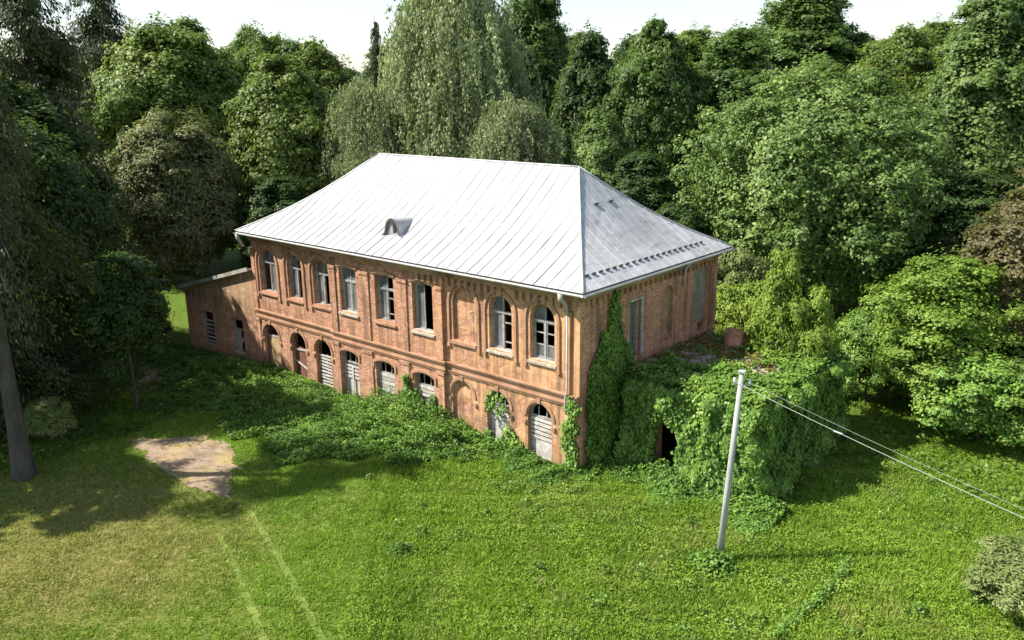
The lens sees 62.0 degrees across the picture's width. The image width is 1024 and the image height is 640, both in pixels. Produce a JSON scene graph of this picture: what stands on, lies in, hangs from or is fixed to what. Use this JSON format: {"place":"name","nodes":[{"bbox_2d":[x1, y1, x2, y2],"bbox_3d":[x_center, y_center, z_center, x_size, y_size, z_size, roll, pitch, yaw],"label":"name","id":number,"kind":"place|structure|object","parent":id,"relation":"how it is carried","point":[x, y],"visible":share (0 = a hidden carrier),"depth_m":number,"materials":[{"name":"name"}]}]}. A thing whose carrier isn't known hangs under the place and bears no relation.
{"place":"outdoors","nodes":[
{"label":"outdoors","id":0,"kind":"place"},
{"bbox_2d":[0,0,979,79],"label":"sky","id":1,"kind":"structure","parent":0,"point":[345,26],"materials":[{"name":"white"}]},
{"bbox_2d":[0,215,1023,639],"bbox_3d":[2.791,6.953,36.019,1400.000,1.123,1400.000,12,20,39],"label":"ground","id":2,"kind":"structure","parent":0,"point":[178,307],"depth_m":31.20,"materials":[{"name":"green plant"}]},
{"bbox_2d":[0,37,73,89],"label":"broadleaf tree","id":3,"kind":"object","parent":2,"relation":"on","point":[11,52],"depth_m":77.36,"materials":[{"name":"green plant"}]},
{"bbox_2d":[0,142,100,443],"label":"spruce","id":4,"kind":"object","parent":2,"relation":"on","point":[24,360],"visible":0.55,"depth_m":40.95,"materials":[{"name":"green plant"}]},
{"bbox_2d":[22,393,79,441],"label":"bush","id":5,"kind":"object","parent":2,"relation":"on","point":[52,416],"visible":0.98,"depth_m":39.08,"materials":[{"name":"green plant"}]},
{"bbox_2d":[16,330,91,367],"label":"bush","id":6,"kind":"object","parent":2,"relation":"on","point":[84,351],"visible":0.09,"depth_m":46.40,"materials":[{"name":"green plant"}]},
{"bbox_2d":[0,52,111,481],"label":"spruce","id":7,"kind":"object","parent":2,"relation":"on","point":[22,464],"visible":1,"depth_m":34.76,"materials":[{"name":"green plant"}]},
{"bbox_2d":[0,112,126,332],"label":"broadleaf tree","id":8,"kind":"object","parent":2,"relation":"on","point":[68,186],"visible":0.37,"depth_m":46.02,"materials":[{"name":"green plant"}]},
{"bbox_2d":[0,72,127,341],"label":"broadleaf tree","id":9,"kind":"object","parent":2,"relation":"on","point":[51,117],"visible":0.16,"depth_m":49.82,"materials":[{"name":"green plant"}]},
{"bbox_2d":[15,350,120,408],"bbox_3d":[-23.144,3.296,43.618,4.872,3.340,5.010,4,16,16],"label":"bush","id":10,"kind":"object","parent":2,"relation":"on","point":[91,365],"visible":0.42,"depth_m":42.94,"materials":[{"name":"green plant"}]},
{"bbox_2d":[0,0,164,359],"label":"spruce","id":11,"kind":"object","parent":2,"relation":"on","point":[33,33],"visible":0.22,"depth_m":52.26,"materials":[{"name":"green plant"}]},
{"bbox_2d":[60,26,132,174],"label":"broadleaf tree","id":12,"kind":"object","parent":2,"relation":"on","point":[92,71],"visible":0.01,"depth_m":73.69,"materials":[{"name":"green plant"}]},
{"bbox_2d":[0,338,220,472],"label":"woodland herbs","id":13,"kind":"object","parent":2,"relation":"on","point":[102,406],"visible":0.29,"depth_m":43.61,"materials":[{"name":"green plant"}]},
{"bbox_2d":[60,246,176,407],"bbox_3d":[-19.552,0.627,42.924,5.160,8.757,4.574,-8,17,-25],"label":"young tree","id":14,"kind":"object","parent":2,"relation":"on","point":[133,312],"visible":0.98,"depth_m":41.83,"materials":[{"name":"green plant"}]},
{"bbox_2d":[60,0,197,280],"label":"spruce","id":15,"kind":"object","parent":2,"relation":"on","point":[100,16],"visible":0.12,"depth_m":70.23,"materials":[{"name":"green plant"}]},
{"bbox_2d":[85,288,173,345],"bbox_3d":[-24.971,-0.002,55.697,5.315,4.988,5.465,-7,17,-22],"label":"bush","id":16,"kind":"object","parent":2,"relation":"on","point":[168,328],"depth_m":56.71,"materials":[{"name":"green plant"}]},
{"bbox_2d":[129,365,167,392],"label":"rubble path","id":17,"kind":"structure","parent":2,"relation":"on","point":[150,377],"depth_m":49.56,"materials":[{"name":"grey gravel"}]},
{"bbox_2d":[75,11,248,277],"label":"broadleaf tree","id":18,"kind":"object","parent":2,"relation":"on","point":[147,69],"visible":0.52,"depth_m":67.83,"materials":[{"name":"green plant"}]},
{"bbox_2d":[88,99,249,290],"bbox_3d":[-24.512,-7.976,63.126,10.462,16.376,11.332,-2,16,-6],"label":"chestnut tree","id":19,"kind":"object","parent":2,"relation":"on","point":[184,184],"visible":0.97,"depth_m":59.50,"materials":[{"name":"green plant"}]},
{"bbox_2d":[134,17,219,76],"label":"broadleaf tree","id":20,"kind":"object","parent":2,"relation":"on","point":[160,26],"depth_m":76.63,"materials":[{"name":"green plant"}]},
{"bbox_2d":[129,433,241,497],"bbox_3d":[-13.980,6.112,37.972,8.960,0.183,3.520,12,20,39],"label":"dirt patch","id":21,"kind":"object","parent":2,"relation":"on","point":[194,467],"visible":1,"depth_m":37.75,"materials":[{"name":"beige soil"}]},
{"bbox_2d":[177,267,259,361],"bbox_3d":[-15.512,-0.693,55.570,8.400,8.115,8.555,12,20,39],"label":"lean to","id":22,"kind":"object","parent":2,"relation":"on","point":[221,312],"visible":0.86,"depth_m":52.14,"materials":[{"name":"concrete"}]},
{"bbox_2d":[204,311,215,344],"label":"window","id":23,"kind":"structure","parent":22,"relation":"in","point":[205,314],"depth_m":54.05,"materials":[{"name":"grey wood"}]},
{"bbox_2d":[234,319,245,353],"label":"window","id":24,"kind":"structure","parent":22,"relation":"in","point":[238,334],"depth_m":51.97,"materials":[{"name":"grey wood"}]},
{"bbox_2d":[216,532,267,639],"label":"wheel track","id":25,"kind":"structure","parent":2,"relation":"on","point":[252,609],"depth_m":27.52,"materials":[{"name":"green plant"}]},
{"bbox_2d":[218,36,272,215],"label":"broadleaf tree","id":26,"kind":"object","parent":2,"relation":"on","point":[231,44],"depth_m":86.01,"materials":[{"name":"green plant"}]},
{"bbox_2d":[225,17,289,86],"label":"broadleaf tree","id":27,"kind":"object","parent":2,"relation":"on","point":[254,45],"visible":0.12,"depth_m":83.98,"materials":[{"name":"green plant"}]},
{"bbox_2d":[222,170,310,268],"bbox_3d":[-16.909,-5.411,62.407,7.750,11.245,7.946,-2,16,-6],"label":"broadleaf tree","id":28,"kind":"object","parent":2,"relation":"on","point":[288,191],"visible":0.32,"depth_m":60.41,"materials":[{"name":"green plant"}]},
{"bbox_2d":[246,506,326,639],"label":"wheel track","id":29,"kind":"structure","parent":2,"relation":"on","point":[286,571],"depth_m":28.47,"materials":[{"name":"green plant"}]},
{"bbox_2d":[215,48,360,207],"bbox_3d":[-18.153,-11.731,69.571,11.191,20.133,13.521,-14,21,-40],"label":"broadleaf tree","id":30,"kind":"object","parent":2,"relation":"on","point":[280,106],"visible":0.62,"depth_m":64.80,"materials":[{"name":"green plant"}]},
{"bbox_2d":[274,35,359,77],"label":"broadleaf tree","id":31,"kind":"object","parent":2,"relation":"on","point":[290,46],"visible":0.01,"depth_m":85.69,"materials":[{"name":"green plant"}]},
{"bbox_2d":[286,35,356,117],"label":"broadleaf tree","id":32,"kind":"object","parent":2,"relation":"on","point":[316,60],"visible":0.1,"depth_m":77.24,"materials":[{"name":"green plant"}]},
{"bbox_2d":[313,75,408,188],"bbox_3d":[-11.298,-10.011,66.580,9.538,17.582,9.486,-2,16,-4],"label":"willow","id":33,"kind":"object","parent":2,"relation":"on","point":[354,105],"visible":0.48,"depth_m":63.81,"materials":[{"name":"green plant"}]},
{"bbox_2d":[145,342,582,488],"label":"nettles","id":34,"kind":"object","parent":2,"relation":"on","point":[214,370],"visible":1,"depth_m":40.50,"materials":[{"name":"green plant"}]},
{"bbox_2d":[368,16,388,93],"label":"spruce","id":35,"kind":"object","parent":2,"relation":"on","point":[374,50],"visible":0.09,"depth_m":79.99,"materials":[{"name":"green plant"}]},
{"bbox_2d":[352,46,416,123],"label":"broadleaf tree","id":36,"kind":"object","parent":2,"relation":"on","point":[364,73],"visible":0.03,"depth_m":81.97,"materials":[{"name":"green plant"}]},
{"bbox_2d":[381,540,420,563],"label":"weed clump","id":37,"kind":"object","parent":2,"relation":"on","point":[402,547],"visible":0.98,"depth_m":29.98,"materials":[{"name":"green plant"}]},
{"bbox_2d":[385,564,417,639],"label":"wheel track","id":38,"kind":"structure","parent":2,"relation":"on","point":[403,606],"depth_m":26.74,"materials":[{"name":"green plant"}]},
{"bbox_2d":[357,0,562,158],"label":"birch","id":39,"kind":"object","parent":2,"relation":"on","point":[439,88],"visible":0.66,"depth_m":63.23,"materials":[{"name":"green plant"}]},
{"bbox_2d":[233,153,735,466],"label":"brick house","id":40,"kind":"structure","parent":2,"relation":"on","point":[465,284],"depth_m":39.98,"materials":[{"name":"brick"}]},
{"bbox_2d":[259,250,277,297],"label":"window","id":41,"kind":"structure","parent":40,"relation":"in","point":[267,257],"depth_m":48.30,"materials":[{"name":"white paint"}]},
{"bbox_2d":[267,325,281,367],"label":"window","id":42,"kind":"structure","parent":40,"relation":"in","point":[273,340],"depth_m":49.75,"materials":[{"name":"grey wood"}]},
{"bbox_2d":[287,255,303,304],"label":"window","id":43,"kind":"structure","parent":40,"relation":"in","point":[294,268],"depth_m":46.82,"materials":[{"name":"white paint"}]},
{"bbox_2d":[295,333,307,377],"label":"window","id":44,"kind":"structure","parent":40,"relation":"in","point":[301,358],"depth_m":48.16,"materials":[{"name":"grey wood"}]},
{"bbox_2d":[312,260,331,311],"bbox_3d":[-9.989,-1.894,45.105,1.620,2.630,0.500,12,20,39],"label":"window","id":45,"kind":"structure","parent":40,"relation":"in","point":[321,270],"depth_m":45.35,"materials":[{"name":"white paint"}]},
{"bbox_2d":[319,340,332,386],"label":"window","id":46,"kind":"structure","parent":40,"relation":"in","point":[320,358],"depth_m":46.69,"materials":[{"name":"white paint"}]},
{"bbox_2d":[338,268,358,318],"bbox_3d":[-8.252,-1.446,43.474,1.580,2.480,0.500,12,20,39],"label":"window","id":47,"kind":"structure","parent":40,"relation":"in","point":[348,275],"depth_m":43.64,"materials":[{"name":"white paint"}]},
{"bbox_2d":[344,351,359,395],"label":"window","id":48,"kind":"structure","parent":40,"relation":"in","point":[352,382],"depth_m":45.02,"materials":[{"name":"white paint"}]},
{"bbox_2d":[373,275,396,327],"bbox_3d":[-6.129,-0.980,41.709,1.620,2.480,0.500,12,20,39],"label":"window","id":49,"kind":"structure","parent":40,"relation":"in","point":[383,281],"depth_m":41.94,"materials":[{"name":"white paint"}]},
{"bbox_2d":[379,361,395,409],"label":"window","id":50,"kind":"structure","parent":40,"relation":"in","point":[382,373],"depth_m":43.15,"materials":[{"name":"white paint"}]},
{"bbox_2d":[398,373,446,422],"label":"creeper","id":51,"kind":"object","parent":40,"relation":"attached to","point":[406,390],"visible":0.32,"depth_m":41.16,"materials":[{"name":"green plant"}]},
{"bbox_2d":[410,283,435,337],"bbox_3d":[-4.096,-0.534,40.020,1.620,2.480,0.500,12,20,39],"label":"window","id":52,"kind":"structure","parent":40,"relation":"in","point":[420,295],"depth_m":40.31,"materials":[{"name":"white paint"}]},
{"bbox_2d":[417,373,433,405],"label":"window","id":53,"kind":"structure","parent":40,"relation":"in","point":[425,396],"depth_m":41.37,"materials":[{"name":"white paint"}]},
{"bbox_2d":[486,296,513,357],"bbox_3d":[-0.412,0.207,37.144,1.560,2.630,0.500,12,20,39],"label":"window","id":54,"kind":"structure","parent":40,"relation":"in","point":[499,322],"depth_m":37.38,"materials":[{"name":"white paint"}]},
{"bbox_2d":[490,392,509,440],"bbox_3d":[-0.453,4.495,38.559,1.340,2.790,0.114,12,20,39],"label":"window","id":55,"kind":"structure","parent":40,"relation":"in","point":[497,423],"depth_m":38.70,"materials":[{"name":"white paint"}]},
{"bbox_2d":[482,390,522,447],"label":"creeper","id":56,"kind":"object","parent":40,"relation":"attached to","point":[510,436],"visible":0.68,"depth_m":38.00,"materials":[{"name":"green plant"}]},
{"bbox_2d":[526,304,556,368],"bbox_3d":[1.355,0.594,35.675,1.560,2.630,0.500,12,20,39],"label":"window","id":57,"kind":"structure","parent":40,"relation":"in","point":[544,352],"depth_m":35.86,"materials":[{"name":"white paint"}]},
{"bbox_2d":[531,404,551,460],"bbox_3d":[1.356,4.893,37.049,1.320,2.790,0.124,12,20,39],"label":"window","id":58,"kind":"structure","parent":40,"relation":"in","point":[542,446],"depth_m":37.10,"materials":[{"name":"white paint"}]},
{"bbox_2d":[559,393,581,470],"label":"creeper","id":59,"kind":"object","parent":40,"relation":"attached to","point":[569,447],"visible":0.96,"depth_m":35.42,"materials":[{"name":"green plant"}]},
{"bbox_2d":[585,289,636,462],"bbox_3d":[4.354,2.518,36.331,0.745,7.914,3.954,12,20,39],"label":"creeper","id":60,"kind":"object","parent":40,"relation":"attached to","point":[605,400],"visible":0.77,"depth_m":35.91,"materials":[{"name":"green plant"}]},
{"bbox_2d":[630,295,643,355],"bbox_3d":[5.332,0.326,37.571,0.412,2.760,1.060,12,20,39],"label":"door","id":61,"kind":"structure","parent":40,"relation":"in","point":[634,302],"depth_m":37.75,"materials":[{"name":"grey wood"}]},
{"bbox_2d":[660,285,670,340],"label":"blocked window","id":62,"kind":"structure","parent":40,"relation":"in","point":[666,295],"depth_m":39.51,"materials":[{"name":"brown brick"}]},
{"bbox_2d":[692,267,705,322],"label":"blocked window","id":63,"kind":"structure","parent":40,"relation":"in","point":[700,274],"depth_m":41.69,"materials":[{"name":"grey paint"}]},
{"bbox_2d":[461,90,577,165],"bbox_3d":[-0.234,-9.086,63.597,11.188,15.656,11.250,-9,18,-27],"label":"birch","id":64,"kind":"object","parent":2,"relation":"on","point":[511,127],"visible":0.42,"depth_m":60.75,"materials":[{"name":"green plant"}]},
{"bbox_2d":[487,0,573,125],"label":"broadleaf tree","id":65,"kind":"object","parent":2,"relation":"on","point":[545,36],"visible":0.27,"depth_m":77.55,"materials":[{"name":"green plant"}]},
{"bbox_2d":[534,577,584,605],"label":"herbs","id":66,"kind":"object","parent":2,"relation":"on","point":[556,590],"visible":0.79,"depth_m":27.54,"materials":[{"name":"green plant"}]},
{"bbox_2d":[551,29,608,74],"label":"broadleaf tree","id":67,"kind":"object","parent":2,"relation":"on","point":[571,38],"visible":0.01,"depth_m":90.50,"materials":[{"name":"green plant"}]},
{"bbox_2d":[549,17,615,164],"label":"broadleaf tree","id":68,"kind":"object","parent":2,"relation":"on","point":[584,86],"visible":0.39,"depth_m":73.27,"materials":[{"name":"green plant"}]},
{"bbox_2d":[564,105,639,183],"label":"broadleaf tree","id":69,"kind":"object","parent":2,"relation":"on","point":[602,142],"visible":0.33,"depth_m":62.05,"materials":[{"name":"green plant"}]},
{"bbox_2d":[604,29,639,84],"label":"broadleaf tree","id":70,"kind":"object","parent":2,"relation":"on","point":[621,51],"visible":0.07,"depth_m":90.70,"materials":[{"name":"green plant"}]},
{"bbox_2d":[599,13,713,206],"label":"broadleaf tree","id":71,"kind":"object","parent":2,"relation":"on","point":[654,80],"visible":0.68,"depth_m":66.08,"materials":[{"name":"green plant"}]},
{"bbox_2d":[605,143,710,235],"bbox_3d":[9.293,-6.602,60.958,8.387,11.997,8.181,14,21,41],"label":"broadleaf tree","id":72,"kind":"object","parent":2,"relation":"on","point":[642,178],"visible":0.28,"depth_m":58.07,"materials":[{"name":"green plant"}]},
{"bbox_2d":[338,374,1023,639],"bbox_3d":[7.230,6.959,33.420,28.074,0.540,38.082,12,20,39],"label":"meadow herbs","id":73,"kind":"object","parent":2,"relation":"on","point":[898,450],"visible":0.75,"depth_m":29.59,"materials":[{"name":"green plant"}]},
{"bbox_2d":[573,449,789,536],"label":"porch weeds","id":74,"kind":"object","parent":2,"relation":"on","point":[662,473],"visible":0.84,"depth_m":33.73,"materials":[{"name":"green plant"}]},
{"bbox_2d":[655,197,717,238],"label":"broadleaf tree","id":75,"kind":"object","parent":2,"relation":"on","point":[685,216],"visible":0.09,"depth_m":54.92,"materials":[{"name":"green plant"}]},
{"bbox_2d":[364,444,1023,639],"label":"weed tussocks","id":76,"kind":"object","parent":2,"relation":"on","point":[852,629],"visible":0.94,"depth_m":30.64,"materials":[{"name":"green plant"}]},
{"bbox_2d":[675,20,723,75],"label":"broadleaf tree","id":77,"kind":"object","parent":2,"relation":"on","point":[695,40],"visible":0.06,"depth_m":88.14,"materials":[{"name":"green plant"}]},
{"bbox_2d":[682,546,741,583],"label":"weed clump","id":78,"kind":"object","parent":2,"relation":"on","point":[710,556],"visible":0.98,"depth_m":28.72,"materials":[{"name":"green plant"}]},
{"bbox_2d":[635,328,818,467],"bbox_3d":[9.646,3.678,38.103,6.660,5.080,8.050,12,20,39],"label":"porch","id":79,"kind":"object","parent":2,"relation":"on","point":[735,337],"visible":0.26,"depth_m":38.81,"materials":[{"name":"brick"}]},
{"bbox_2d":[636,330,806,400],"bbox_3d":[9.572,1.883,37.612,6.515,0.330,7.816,12,20,39],"label":"terrace moss","id":80,"kind":"object","parent":79,"relation":"on","point":[716,347],"visible":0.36,"depth_m":39.08,"materials":[{"name":"green plant"}]},
{"bbox_2d":[613,333,856,501],"bbox_3d":[9.750,4.227,37.498,8.062,5.515,9.535,12,20,39],"label":"creeper","id":81,"kind":"object","parent":79,"relation":"on","point":[765,461],"visible":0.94,"depth_m":34.47,"materials":[{"name":"green plant"}]},
{"bbox_2d":[717,369,750,551],"bbox_3d":[7.355,5.096,28.540,0.874,7.138,0.340,-4,16,-13],"label":"utility pole","id":82,"kind":"object","parent":2,"relation":"on","point":[724,512],"visible":0.94,"depth_m":28.34,"materials":[{"name":"concrete"}]},
{"bbox_2d":[736,382,1022,517],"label":"overhead wire","id":83,"kind":"object","parent":82,"relation":"attached to","point":[886,455],"visible":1,"depth_m":23.18,"materials":[{"name":"metal"}]},
{"bbox_2d":[751,383,1021,508],"bbox_3d":[16.651,6.101,14.083,0.007,0.886,33.495,-10,18,-31],"label":"overhead wire","id":84,"kind":"object","parent":82,"relation":"attached to","point":[887,448],"visible":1,"depth_m":23.47,"materials":[{"name":"metal"}]},
{"bbox_2d":[700,15,767,75],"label":"broadleaf tree","id":85,"kind":"object","parent":2,"relation":"on","point":[741,31],"depth_m":81.17,"materials":[{"name":"green plant"}]},
{"bbox_2d":[681,19,796,224],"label":"broadleaf tree","id":86,"kind":"object","parent":2,"relation":"on","point":[734,62],"visible":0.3,"depth_m":67.13,"materials":[{"name":"green plant"}]},
{"bbox_2d":[714,274,765,337],"bbox_3d":[12.848,0.312,48.268,4.554,6.056,4.429,4,16,17],"label":"bush","id":87,"kind":"object","parent":2,"relation":"on","point":[734,309],"visible":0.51,"depth_m":46.97,"materials":[{"name":"green plant"}]},
{"bbox_2d":[716,234,771,312],"bbox_3d":[12.921,-1.037,50.100,4.872,8.008,5.010,-3,16,-7],"label":"bush","id":88,"kind":"object","parent":2,"relation":"on","point":[736,266],"visible":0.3,"depth_m":48.36,"materials":[{"name":"green plant"}]},
{"bbox_2d":[743,243,814,359],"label":"young tree","id":89,"kind":"object","parent":2,"relation":"on","point":[778,308],"visible":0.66,"depth_m":38.20,"materials":[{"name":"green plant"}]},
{"bbox_2d":[755,10,857,159],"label":"broadleaf tree","id":90,"kind":"object","parent":2,"relation":"on","point":[776,56],"visible":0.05,"depth_m":75.76,"materials":[{"name":"green plant"}]},
{"bbox_2d":[746,0,877,245],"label":"broadleaf tree","id":91,"kind":"object","parent":2,"relation":"on","point":[816,19],"visible":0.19,"depth_m":75.90,"materials":[{"name":"green plant"}]},
{"bbox_2d":[769,554,854,637],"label":"rut weeds","id":92,"kind":"object","parent":2,"relation":"on","point":[840,572],"visible":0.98,"depth_m":26.77,"materials":[{"name":"green plant"}]},
{"bbox_2d":[786,280,842,412],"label":"young tree","id":93,"kind":"object","parent":2,"relation":"on","point":[819,339],"visible":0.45,"depth_m":37.51,"materials":[{"name":"green plant"}]},
{"bbox_2d":[667,51,963,305],"bbox_3d":[19.749,-8.537,56.564,17.994,18.033,19.319,5,17,20],"label":"maple tree","id":94,"kind":"object","parent":2,"relation":"on","point":[853,134],"visible":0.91,"depth_m":50.96,"materials":[{"name":"green plant"}]},
{"bbox_2d":[835,303,903,404],"bbox_3d":[18.032,1.874,42.700,4.429,5.806,4.554,-6,16,-17],"label":"bush","id":95,"kind":"object","parent":2,"relation":"on","point":[857,329],"visible":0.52,"depth_m":41.71,"materials":[{"name":"green plant"}]},
{"bbox_2d":[843,17,945,242],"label":"broadleaf tree","id":96,"kind":"object","parent":2,"relation":"on","point":[904,48],"visible":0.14,"depth_m":67.61,"materials":[{"name":"green plant"}]},
{"bbox_2d":[873,379,927,398],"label":"bush","id":97,"kind":"object","parent":2,"relation":"on","point":[898,386],"visible":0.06,"depth_m":42.52,"materials":[{"name":"green plant"}]},
{"bbox_2d":[831,350,1023,506],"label":"tall herbs","id":98,"kind":"object","parent":2,"relation":"on","point":[987,470],"visible":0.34,"depth_m":36.87,"materials":[{"name":"green plant"}]},
{"bbox_2d":[858,242,1023,417],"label":"acacia tree","id":99,"kind":"object","parent":2,"relation":"on","point":[938,322],"visible":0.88,"depth_m":38.23,"materials":[{"name":"green plant"}]},
{"bbox_2d":[916,12,968,46],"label":"broadleaf tree","id":100,"kind":"object","parent":2,"relation":"on","point":[940,30],"visible":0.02,"depth_m":80.33,"materials":[{"name":"green plant"}]},
{"bbox_2d":[943,25,966,41],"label":"broadleaf tree","id":101,"kind":"object","parent":2,"relation":"on","point":[949,37],"depth_m":75.26,"materials":[{"name":"green plant"}]},
{"bbox_2d":[899,162,1023,299],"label":"broadleaf tree","id":102,"kind":"object","parent":2,"relation":"on","point":[957,217],"visible":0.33,"depth_m":49.43,"materials":[{"name":"green plant"}]},
{"bbox_2d":[902,344,1023,447],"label":"bush","id":103,"kind":"object","parent":2,"relation":"on","point":[974,403],"visible":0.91,"depth_m":36.54,"materials":[{"name":"green plant"}]},
{"bbox_2d":[910,0,1023,186],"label":"broadleaf tree","id":104,"kind":"object","parent":2,"relation":"on","point":[975,87],"visible":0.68,"depth_m":54.89,"materials":[{"name":"green plant"}]},
{"bbox_2d":[928,167,1023,358],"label":"bronze tree","id":105,"kind":"object","parent":2,"relation":"on","point":[1006,223],"visible":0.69,"depth_m":38.83,"materials":[{"name":"brown plant"}]},
{"bbox_2d":[960,530,1023,615],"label":"bush","id":106,"kind":"object","parent":2,"relation":"on","point":[1002,564],"visible":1,"depth_m":26.27,"materials":[{"name":"green plant"}]},
{"bbox_2d":[992,356,1023,423],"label":"bush","id":107,"kind":"object","parent":2,"relation":"on","point":[1021,367],"visible":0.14,"depth_m":36.93,"materials":[{"name":"green plant"}]}
]}

